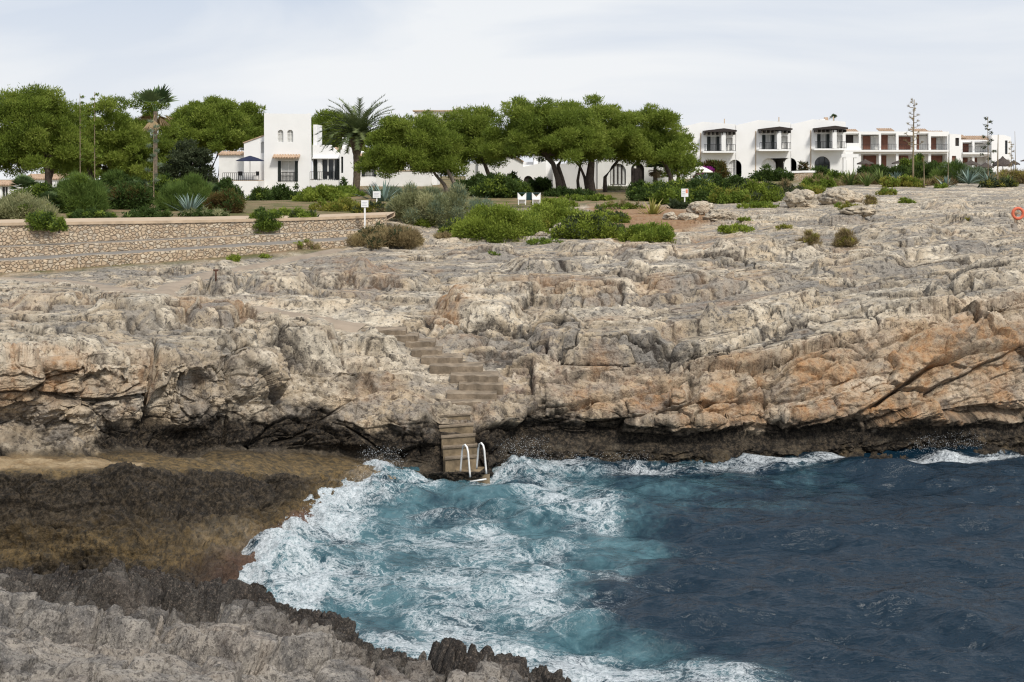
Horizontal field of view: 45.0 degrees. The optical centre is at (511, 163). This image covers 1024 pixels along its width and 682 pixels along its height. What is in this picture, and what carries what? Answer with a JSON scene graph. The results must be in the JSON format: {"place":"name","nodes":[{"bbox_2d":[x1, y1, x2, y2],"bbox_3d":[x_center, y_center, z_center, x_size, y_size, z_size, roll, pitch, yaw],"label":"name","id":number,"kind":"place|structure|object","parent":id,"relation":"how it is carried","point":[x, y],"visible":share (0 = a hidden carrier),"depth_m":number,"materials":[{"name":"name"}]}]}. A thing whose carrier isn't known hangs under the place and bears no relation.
{"place":"outdoors","nodes":[
{"label":"outdoors","id":0,"kind":"place"},
{"bbox_2d":[0,237,349,260],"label":"ramp path","id":1,"kind":"structure","parent":0,"point":[183,248],"depth_m":59.01,"materials":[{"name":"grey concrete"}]},
{"bbox_2d":[0,229,362,246],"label":"ledge path","id":2,"kind":"structure","parent":0,"point":[160,239],"depth_m":61.04,"materials":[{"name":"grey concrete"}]},
{"bbox_2d":[0,558,571,681],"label":"rock","id":3,"kind":"object","parent":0,"point":[113,621],"visible":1,"depth_m":16.55,"materials":[{"name":"stone"}]},
{"bbox_2d":[0,176,1023,586],"bbox_3d":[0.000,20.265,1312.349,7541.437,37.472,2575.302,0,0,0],"label":"rocky coast","id":4,"kind":"structure","parent":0,"point":[198,428],"depth_m":38.75,"materials":[{"name":"stone"}]},
{"bbox_2d":[7,173,37,190],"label":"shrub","id":5,"kind":"object","parent":4,"relation":"on","point":[23,180],"visible":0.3,"depth_m":85.52,"materials":[{"name":"plant"}]},
{"bbox_2d":[0,187,61,218],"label":"shrub","id":6,"kind":"object","parent":4,"relation":"on","point":[17,204],"visible":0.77,"depth_m":66.40,"materials":[{"name":"green plant"}]},
{"bbox_2d":[0,174,63,198],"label":"tile roofed house","id":7,"kind":"structure","parent":4,"relation":"on","point":[4,184],"depth_m":141.97,"materials":[{"name":"white paint"}]},
{"bbox_2d":[20,180,56,200],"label":"shrub","id":8,"kind":"object","parent":4,"relation":"on","point":[38,189],"visible":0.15,"depth_m":84.26,"materials":[{"name":"green plant"}]},
{"bbox_2d":[24,209,55,232],"bbox_3d":[-22.510,2.718,59.092,1.882,1.236,1.692,0,0,0],"label":"shrub","id":9,"kind":"object","parent":4,"relation":"on","point":[39,220],"visible":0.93,"depth_m":58.70,"materials":[{"name":"green plant"}]},
{"bbox_2d":[0,81,99,187],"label":"pine tree","id":10,"kind":"object","parent":4,"relation":"on","point":[38,125],"visible":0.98,"depth_m":96.27,"materials":[{"name":"green plant"}]},
{"bbox_2d":[50,171,111,212],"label":"shrub","id":11,"kind":"object","parent":4,"relation":"on","point":[78,190],"visible":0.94,"depth_m":74.19,"materials":[{"name":"green plant"}]},
{"bbox_2d":[65,207,117,217],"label":"shrub","id":12,"kind":"object","parent":4,"relation":"on","point":[89,213],"visible":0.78,"depth_m":66.60,"materials":[{"name":"green plant"}]},
{"bbox_2d":[88,92,101,176],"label":"agave flower stalk","id":13,"kind":"object","parent":4,"relation":"on","point":[93,113],"visible":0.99,"depth_m":86.97,"materials":[{"name":"green plant"}]},
{"bbox_2d":[55,94,149,179],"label":"pine tree","id":14,"kind":"object","parent":4,"relation":"on","point":[118,132],"visible":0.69,"depth_m":102.95,"materials":[{"name":"green plant"}]},
{"bbox_2d":[95,169,145,188],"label":"shrub","id":15,"kind":"object","parent":4,"relation":"on","point":[111,178],"visible":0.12,"depth_m":87.13,"materials":[{"name":"green plant"}]},
{"bbox_2d":[107,180,156,209],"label":"shrub","id":16,"kind":"object","parent":4,"relation":"on","point":[130,195],"visible":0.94,"depth_m":80.19,"materials":[{"name":"green plant"}]},
{"bbox_2d":[101,91,184,181],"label":"pine tree","id":17,"kind":"object","parent":4,"relation":"on","point":[165,145],"visible":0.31,"depth_m":107.62,"materials":[{"name":"green plant"}]},
{"bbox_2d":[121,204,173,217],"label":"shrub","id":18,"kind":"object","parent":4,"relation":"on","point":[143,211],"visible":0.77,"depth_m":68.64,"materials":[{"name":"green plant"}]},
{"bbox_2d":[144,119,163,196],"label":"agave flower stalk","id":19,"kind":"object","parent":4,"relation":"on","point":[153,155],"visible":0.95,"depth_m":87.96,"materials":[{"name":"plant"}]},
{"bbox_2d":[135,84,178,178],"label":"fan palm","id":20,"kind":"object","parent":4,"relation":"on","point":[162,95],"visible":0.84,"depth_m":91.86,"materials":[{"name":"plant"}]},
{"bbox_2d":[148,170,182,200],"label":"shrub","id":21,"kind":"object","parent":4,"relation":"on","point":[163,180],"visible":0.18,"depth_m":90.54,"materials":[{"name":"green plant"}]},
{"bbox_2d":[0,230,356,257],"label":"stone wall","id":22,"kind":"structure","parent":4,"relation":"on","point":[20,251],"depth_m":59.55,"materials":[{"name":"stone"}]},
{"bbox_2d":[0,239,357,272],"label":"stone wall","id":23,"kind":"structure","parent":4,"relation":"on","point":[31,265],"depth_m":56.27,"materials":[{"name":"stone"}]},
{"bbox_2d":[151,171,214,210],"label":"shrub","id":24,"kind":"object","parent":4,"relation":"on","point":[194,185],"visible":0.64,"depth_m":79.34,"materials":[{"name":"green plant"}]},
{"bbox_2d":[0,277,365,331],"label":"walkway","id":25,"kind":"structure","parent":4,"relation":"on","point":[347,326],"depth_m":42.98,"materials":[{"name":"concrete"}]},
{"bbox_2d":[167,193,208,212],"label":"agave","id":26,"kind":"object","parent":4,"relation":"on","point":[189,204],"visible":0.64,"depth_m":71.97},
{"bbox_2d":[158,137,218,182],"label":"broadleaf tree","id":27,"kind":"object","parent":4,"relation":"on","point":[185,159],"visible":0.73,"depth_m":103.47,"materials":[{"name":"green plant"}]},
{"bbox_2d":[0,214,386,245],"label":"stone wall","id":28,"kind":"structure","parent":4,"relation":"on","point":[15,233],"depth_m":61.78,"materials":[{"name":"stone"}]},
{"bbox_2d":[49,216,67,232],"bbox_3d":[-21.148,2.836,57.607,1.002,0.864,0.885,0,0,0],"label":"shrub","id":29,"kind":"object","parent":28,"relation":"on","point":[58,224],"visible":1,"depth_m":57.54,"materials":[{"name":"green plant"}]},
{"bbox_2d":[0,212,394,221],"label":"promenade","id":30,"kind":"structure","parent":4,"relation":"on","point":[390,215],"depth_m":65.78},
{"bbox_2d":[177,206,229,216],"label":"shrub","id":31,"kind":"object","parent":4,"relation":"on","point":[203,212],"visible":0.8,"depth_m":70.80,"materials":[{"name":"green plant"}]},
{"bbox_2d":[157,95,265,181],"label":"pine tree","id":32,"kind":"object","parent":4,"relation":"on","point":[214,125],"visible":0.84,"depth_m":156.04,"materials":[{"name":"green plant"}]},
{"bbox_2d":[202,186,246,212],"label":"shrub","id":33,"kind":"object","parent":4,"relation":"on","point":[230,200],"visible":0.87,"depth_m":76.24,"materials":[{"name":"green plant"}]},
{"bbox_2d":[215,176,246,201],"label":"shrub","id":34,"kind":"object","parent":4,"relation":"on","point":[223,183],"visible":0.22,"depth_m":92.70,"materials":[{"name":"green plant"}]},
{"bbox_2d":[149,248,342,294],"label":"walkway","id":35,"kind":"structure","parent":4,"relation":"on","point":[170,288],"depth_m":53.81,"materials":[{"name":"concrete"}]},
{"bbox_2d":[245,186,274,200],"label":"shrub","id":36,"kind":"object","parent":4,"relation":"on","point":[259,193],"visible":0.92,"depth_m":114.17,"materials":[{"name":"green plant"}]},
{"bbox_2d":[246,206,283,233],"bbox_3d":[-12.902,3.012,64.694,2.210,1.666,2.135,0,0,39],"label":"shrub","id":37,"kind":"object","parent":4,"relation":"on","point":[261,214],"visible":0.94,"depth_m":64.12,"materials":[{"name":"green plant"}]},
{"bbox_2d":[269,182,297,199],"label":"shrub","id":38,"kind":"object","parent":4,"relation":"on","point":[281,192],"visible":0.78,"depth_m":116.53,"materials":[{"name":"green plant"}]},
{"bbox_2d":[218,113,378,198],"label":"white villa","id":39,"kind":"object","parent":4,"relation":"on","point":[281,147],"visible":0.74,"depth_m":135.00,"materials":[{"name":"paint"}]},
{"bbox_2d":[281,161,294,180],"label":"window","id":40,"kind":"structure","parent":39,"relation":"in","point":[286,166],"depth_m":135.23,"materials":[{"name":"glass"}]},
{"bbox_2d":[322,159,336,178],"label":"window","id":41,"kind":"structure","parent":39,"relation":"in","point":[330,165],"depth_m":135.82,"materials":[{"name":"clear glass"}]},
{"bbox_2d":[288,206,319,217],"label":"shrub","id":42,"kind":"object","parent":4,"relation":"on","point":[297,213],"visible":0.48,"depth_m":65.90,"materials":[{"name":"green plant"}]},
{"bbox_2d":[290,184,350,201],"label":"shrub","id":43,"kind":"object","parent":4,"relation":"on","point":[314,194],"visible":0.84,"depth_m":96.70,"materials":[{"name":"green plant"}]},
{"bbox_2d":[308,196,359,211],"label":"shrub","id":44,"kind":"object","parent":4,"relation":"on","point":[342,204],"visible":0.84,"depth_m":80.86,"materials":[{"name":"green plant"}]},
{"bbox_2d":[311,107,368,161],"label":"pine tree","id":45,"kind":"object","parent":4,"relation":"on","point":[317,119],"visible":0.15,"depth_m":165.43,"materials":[{"name":"green plant"}]},
{"bbox_2d":[327,184,366,196],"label":"shrub","id":46,"kind":"object","parent":4,"relation":"on","point":[350,190],"visible":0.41,"depth_m":107.00,"materials":[{"name":"green plant"}]},
{"bbox_2d":[315,95,392,190],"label":"date palm","id":47,"kind":"object","parent":4,"relation":"on","point":[357,131],"visible":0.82,"depth_m":117.22,"materials":[{"name":"plant"}]},
{"bbox_2d":[350,198,385,212],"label":"shrub","id":48,"kind":"object","parent":4,"relation":"on","point":[372,205],"visible":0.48,"depth_m":79.30,"materials":[{"name":"green plant"}]},
{"bbox_2d":[363,181,398,200],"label":"agave","id":49,"kind":"object","parent":4,"relation":"on","point":[385,193],"visible":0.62,"depth_m":97.78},
{"bbox_2d":[344,220,426,250],"bbox_3d":[-6.447,3.708,62.592,4.263,1.838,3.885,0,0,0],"label":"shrub","id":50,"kind":"object","parent":4,"relation":"on","point":[379,235],"visible":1,"depth_m":61.83,"materials":[{"name":"brown plant"}]},
{"bbox_2d":[376,169,431,185],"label":"garden wall","id":51,"kind":"structure","parent":4,"relation":"on","point":[404,177],"depth_m":134.00,"materials":[{"name":"white paint"}]},
{"bbox_2d":[350,108,470,191],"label":"pine tree","id":52,"kind":"object","parent":4,"relation":"on","point":[426,143],"visible":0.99,"depth_m":109.85,"materials":[{"name":"green plant"}]},
{"bbox_2d":[384,180,474,227],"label":"shrub","id":53,"kind":"object","parent":4,"relation":"on","point":[430,203],"visible":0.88,"depth_m":74.80,"materials":[{"name":"green plant"}]},
{"bbox_2d":[361,327,503,405],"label":"stone steps","id":54,"kind":"structure","parent":4,"relation":"on","point":[476,382],"depth_m":39.43,"materials":[{"name":"stone"}]},
{"bbox_2d":[438,413,476,471],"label":"concrete stairs","id":55,"kind":"structure","parent":4,"relation":"on","point":[452,444],"depth_m":36.42,"materials":[{"name":"concrete"}]},
{"bbox_2d":[452,171,485,195],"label":"shrub","id":56,"kind":"object","parent":4,"relation":"on","point":[471,181],"visible":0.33,"depth_m":108.91,"materials":[{"name":"green plant"}]},
{"bbox_2d":[456,467,489,483],"bbox_3d":[-1.143,9.140,35.810,1.014,0.520,0.780,0,0,0],"label":"concrete landing","id":57,"kind":"object","parent":4,"relation":"on","point":[486,476],"visible":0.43,"depth_m":35.42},
{"bbox_2d":[460,442,486,481],"bbox_3d":[-1.107,8.658,35.375,0.810,1.368,0.404,0,0,0],"label":"swim ladder","id":58,"kind":"object","parent":57,"relation":"attached to","point":[481,443],"visible":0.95,"depth_m":35.22,"materials":[{"name":"metal"}]},
{"bbox_2d":[439,102,509,174],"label":"pine tree","id":59,"kind":"object","parent":4,"relation":"on","point":[468,123],"visible":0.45,"depth_m":116.70,"materials":[{"name":"green plant"}]},
{"bbox_2d":[447,201,549,242],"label":"shrub","id":60,"kind":"object","parent":4,"relation":"on","point":[495,223],"visible":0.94,"depth_m":66.58,"materials":[{"name":"green plant"}]},
{"bbox_2d":[469,170,536,197],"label":"shrub","id":61,"kind":"object","parent":4,"relation":"on","point":[493,185],"visible":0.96,"depth_m":104.68,"materials":[{"name":"green plant"}]},
{"bbox_2d":[527,176,552,191],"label":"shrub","id":62,"kind":"object","parent":4,"relation":"on","point":[540,184],"visible":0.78,"depth_m":118.26,"materials":[{"name":"green plant"}]},
{"bbox_2d":[474,94,615,187],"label":"pine tree","id":63,"kind":"object","parent":4,"relation":"on","point":[562,131],"visible":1,"depth_m":109.60,"materials":[{"name":"green plant"}]},
{"bbox_2d":[519,197,596,231],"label":"shrub","id":64,"kind":"object","parent":4,"relation":"on","point":[551,214],"visible":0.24,"depth_m":70.27,"materials":[{"name":"green plant"}]},
{"bbox_2d":[541,185,596,196],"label":"hedge","id":65,"kind":"object","parent":4,"relation":"on","point":[560,191],"visible":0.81,"depth_m":107.14,"materials":[{"name":"green plant"}]},
{"bbox_2d":[466,156,676,188],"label":"long white villa","id":66,"kind":"object","parent":4,"relation":"on","point":[619,174],"visible":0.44,"depth_m":126.22,"materials":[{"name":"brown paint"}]},
{"bbox_2d":[610,164,625,184],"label":"window","id":67,"kind":"structure","parent":66,"relation":"in","point":[617,174],"depth_m":126.17,"materials":[{"name":"white wood"}]},
{"bbox_2d":[631,163,643,185],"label":"door","id":68,"kind":"structure","parent":66,"relation":"in","point":[637,173],"depth_m":126.32,"materials":[{"name":"brown wood"}]},
{"bbox_2d":[545,211,624,239],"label":"shrub","id":69,"kind":"object","parent":4,"relation":"on","point":[588,226],"visible":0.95,"depth_m":65.12,"materials":[{"name":"green plant"}]},
{"bbox_2d":[559,192,616,200],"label":"shrub","id":70,"kind":"object","parent":4,"relation":"on","point":[593,197],"visible":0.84,"depth_m":101.18,"materials":[{"name":"green plant"}]},
{"bbox_2d":[551,91,656,192],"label":"pine tree","id":71,"kind":"object","parent":4,"relation":"on","point":[624,134],"visible":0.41,"depth_m":113.71,"materials":[{"name":"green plant"}]},
{"bbox_2d":[586,203,631,222],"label":"shrub","id":72,"kind":"object","parent":4,"relation":"on","point":[621,216],"visible":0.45,"depth_m":76.89,"materials":[{"name":"green plant"}]},
{"bbox_2d":[594,198,645,209],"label":"shrub","id":73,"kind":"object","parent":4,"relation":"on","point":[623,205],"visible":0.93,"depth_m":90.34,"materials":[{"name":"green plant"}]},
{"bbox_2d":[625,182,655,200],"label":"shrub","id":74,"kind":"object","parent":4,"relation":"on","point":[642,193],"visible":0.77,"depth_m":100.48,"materials":[{"name":"green plant"}]},
{"bbox_2d":[614,220,676,243],"bbox_3d":[6.927,3.676,63.990,3.408,1.520,3.199,0,0,0],"label":"shrub","id":75,"kind":"object","parent":4,"relation":"on","point":[654,232],"visible":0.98,"depth_m":63.21,"materials":[{"name":"green plant"}]},
{"bbox_2d":[603,102,696,191],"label":"pine tree","id":76,"kind":"object","parent":4,"relation":"on","point":[666,142],"visible":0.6,"depth_m":115.43,"materials":[{"name":"green plant"}]},
{"bbox_2d":[648,183,691,204],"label":"shrub","id":77,"kind":"object","parent":4,"relation":"on","point":[674,192],"visible":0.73,"depth_m":95.37,"materials":[{"name":"green plant"}]},
{"bbox_2d":[657,124,703,178],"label":"pine tree","id":78,"kind":"object","parent":4,"relation":"on","point":[678,172],"visible":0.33,"depth_m":120.97,"materials":[{"name":"green plant"}]},
{"bbox_2d":[648,175,717,201],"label":"shrub","id":79,"kind":"object","parent":4,"relation":"on","point":[700,189],"visible":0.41,"depth_m":100.12,"materials":[{"name":"green plant"}]},
{"bbox_2d":[686,200,713,214],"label":"boulder","id":80,"kind":"object","parent":4,"relation":"on","point":[702,207],"visible":0.74,"depth_m":83.31,"materials":[{"name":"stone"}]},
{"bbox_2d":[679,119,741,178],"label":"row house","id":81,"kind":"structure","parent":4,"relation":"on","point":[716,141],"depth_m":150.00,"materials":[{"name":"white paint"}]},
{"bbox_2d":[691,158,730,178],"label":"shrub","id":82,"kind":"object","parent":4,"relation":"on","point":[719,166],"visible":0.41,"depth_m":140.21,"materials":[{"name":"green plant"}]},
{"bbox_2d":[702,209,738,220],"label":"boulder","id":83,"kind":"object","parent":4,"relation":"on","point":[717,214],"visible":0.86,"depth_m":77.76,"materials":[{"name":"stone"}]},
{"bbox_2d":[706,186,752,203],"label":"shrub","id":84,"kind":"object","parent":4,"relation":"on","point":[724,196],"visible":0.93,"depth_m":95.36,"materials":[{"name":"green plant"}]},
{"bbox_2d":[719,173,750,189],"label":"shrub","id":85,"kind":"object","parent":4,"relation":"on","point":[730,180],"visible":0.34,"depth_m":114.71,"materials":[{"name":"green plant"}]},
{"bbox_2d":[716,222,754,233],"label":"scrub tuft","id":86,"kind":"object","parent":4,"relation":"on","point":[735,228],"visible":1,"depth_m":65.38,"materials":[{"name":"green plant"}]},
{"bbox_2d":[727,176,785,202],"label":"shrub","id":87,"kind":"object","parent":4,"relation":"on","point":[767,192],"visible":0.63,"depth_m":96.63,"materials":[{"name":"green plant"}]},
{"bbox_2d":[736,200,779,208],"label":"shrub","id":88,"kind":"object","parent":4,"relation":"on","point":[756,204],"visible":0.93,"depth_m":88.51,"materials":[{"name":"green plant"}]},
{"bbox_2d":[736,117,796,177],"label":"row house","id":89,"kind":"structure","parent":4,"relation":"on","point":[759,143],"depth_m":150.00,"materials":[{"name":"white paint"}]},
{"bbox_2d":[748,163,794,181],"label":"hedge","id":90,"kind":"object","parent":4,"relation":"on","point":[770,174],"visible":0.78,"depth_m":138.59,"materials":[{"name":"green plant"}]},
{"bbox_2d":[782,189,818,207],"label":"boulder","id":91,"kind":"object","parent":4,"relation":"on","point":[800,198],"visible":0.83,"depth_m":88.09,"materials":[{"name":"stone"}]},
{"bbox_2d":[794,229,824,246],"bbox_3d":[13.475,3.407,55.996,1.313,1.063,1.297,0,0,43],"label":"scrub tuft","id":92,"kind":"object","parent":4,"relation":"on","point":[810,238],"visible":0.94,"depth_m":55.79,"materials":[{"name":"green plant"}]},
{"bbox_2d":[798,172,837,187],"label":"shrub","id":93,"kind":"object","parent":4,"relation":"on","point":[825,181],"visible":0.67,"depth_m":118.74,"materials":[{"name":"green plant"}]},
{"bbox_2d":[791,116,847,172],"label":"row house","id":94,"kind":"structure","parent":4,"relation":"on","point":[817,142],"depth_m":150.00,"materials":[{"name":"white paint"}]},
{"bbox_2d":[817,187,863,204],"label":"boulder","id":95,"kind":"object","parent":4,"relation":"on","point":[832,195],"visible":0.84,"depth_m":90.15,"materials":[{"name":"stone"}]},
{"bbox_2d":[831,226,859,247],"bbox_3d":[15.561,3.529,57.717,1.465,1.271,1.287,0,0,0],"label":"scrub tuft","id":96,"kind":"object","parent":4,"relation":"on","point":[843,237],"visible":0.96,"depth_m":57.56,"materials":[{"name":"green plant"}]},
{"bbox_2d":[840,152,858,174],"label":"white pergola","id":97,"kind":"object","parent":4,"relation":"on","point":[850,161],"visible":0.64,"depth_m":148.00,"materials":[{"name":"paint"}]},
{"bbox_2d":[839,205,876,216],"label":"boulder","id":98,"kind":"object","parent":4,"relation":"on","point":[865,211],"visible":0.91,"depth_m":73.05,"materials":[{"name":"stone"}]},
{"bbox_2d":[857,163,910,175],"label":"hedge","id":99,"kind":"object","parent":4,"relation":"on","point":[901,169],"visible":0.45,"depth_m":158.34,"materials":[{"name":"green plant"}]},
{"bbox_2d":[879,173,926,187],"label":"shrub","id":100,"kind":"object","parent":4,"relation":"on","point":[901,181],"visible":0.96,"depth_m":118.22,"materials":[{"name":"green plant"}]},
{"bbox_2d":[903,98,922,176],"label":"agave flower stalk","id":101,"kind":"object","parent":4,"relation":"on","point":[913,128],"visible":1,"depth_m":121.95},
{"bbox_2d":[905,159,944,179],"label":"shrub","id":102,"kind":"object","parent":4,"relation":"on","point":[921,167],"visible":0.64,"depth_m":130.20,"materials":[{"name":"green plant"}]},
{"bbox_2d":[846,128,1010,171],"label":"apartment block","id":103,"kind":"structure","parent":4,"relation":"on","point":[886,149],"depth_m":200.26,"materials":[{"name":"white paint"}]},
{"bbox_2d":[928,158,969,182],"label":"shrub","id":104,"kind":"object","parent":4,"relation":"on","point":[943,169],"visible":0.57,"depth_m":128.26,"materials":[{"name":"green plant"}]},
{"bbox_2d":[957,164,995,183],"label":"shrub","id":105,"kind":"object","parent":4,"relation":"on","point":[979,170],"visible":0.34,"depth_m":126.39,"materials":[{"name":"green plant"}]},
{"bbox_2d":[977,174,1019,187],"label":"shrub","id":106,"kind":"object","parent":4,"relation":"on","point":[999,183],"visible":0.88,"depth_m":116.31,"materials":[{"name":"green plant"}]},
{"bbox_2d":[985,166,1023,183],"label":"shrub","id":107,"kind":"object","parent":4,"relation":"on","point":[1019,175],"visible":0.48,"depth_m":124.32,"materials":[{"name":"green plant"}]},
{"bbox_2d":[0,0,1023,179],"label":"sky","id":108,"kind":"structure","parent":0,"point":[861,62],"materials":[{"name":"white"}]},
{"bbox_2d":[238,445,1023,681],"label":"sea water","id":109,"kind":"structure","parent":0,"point":[817,566],"depth_m":27.68,"materials":[{"name":"liquid"}]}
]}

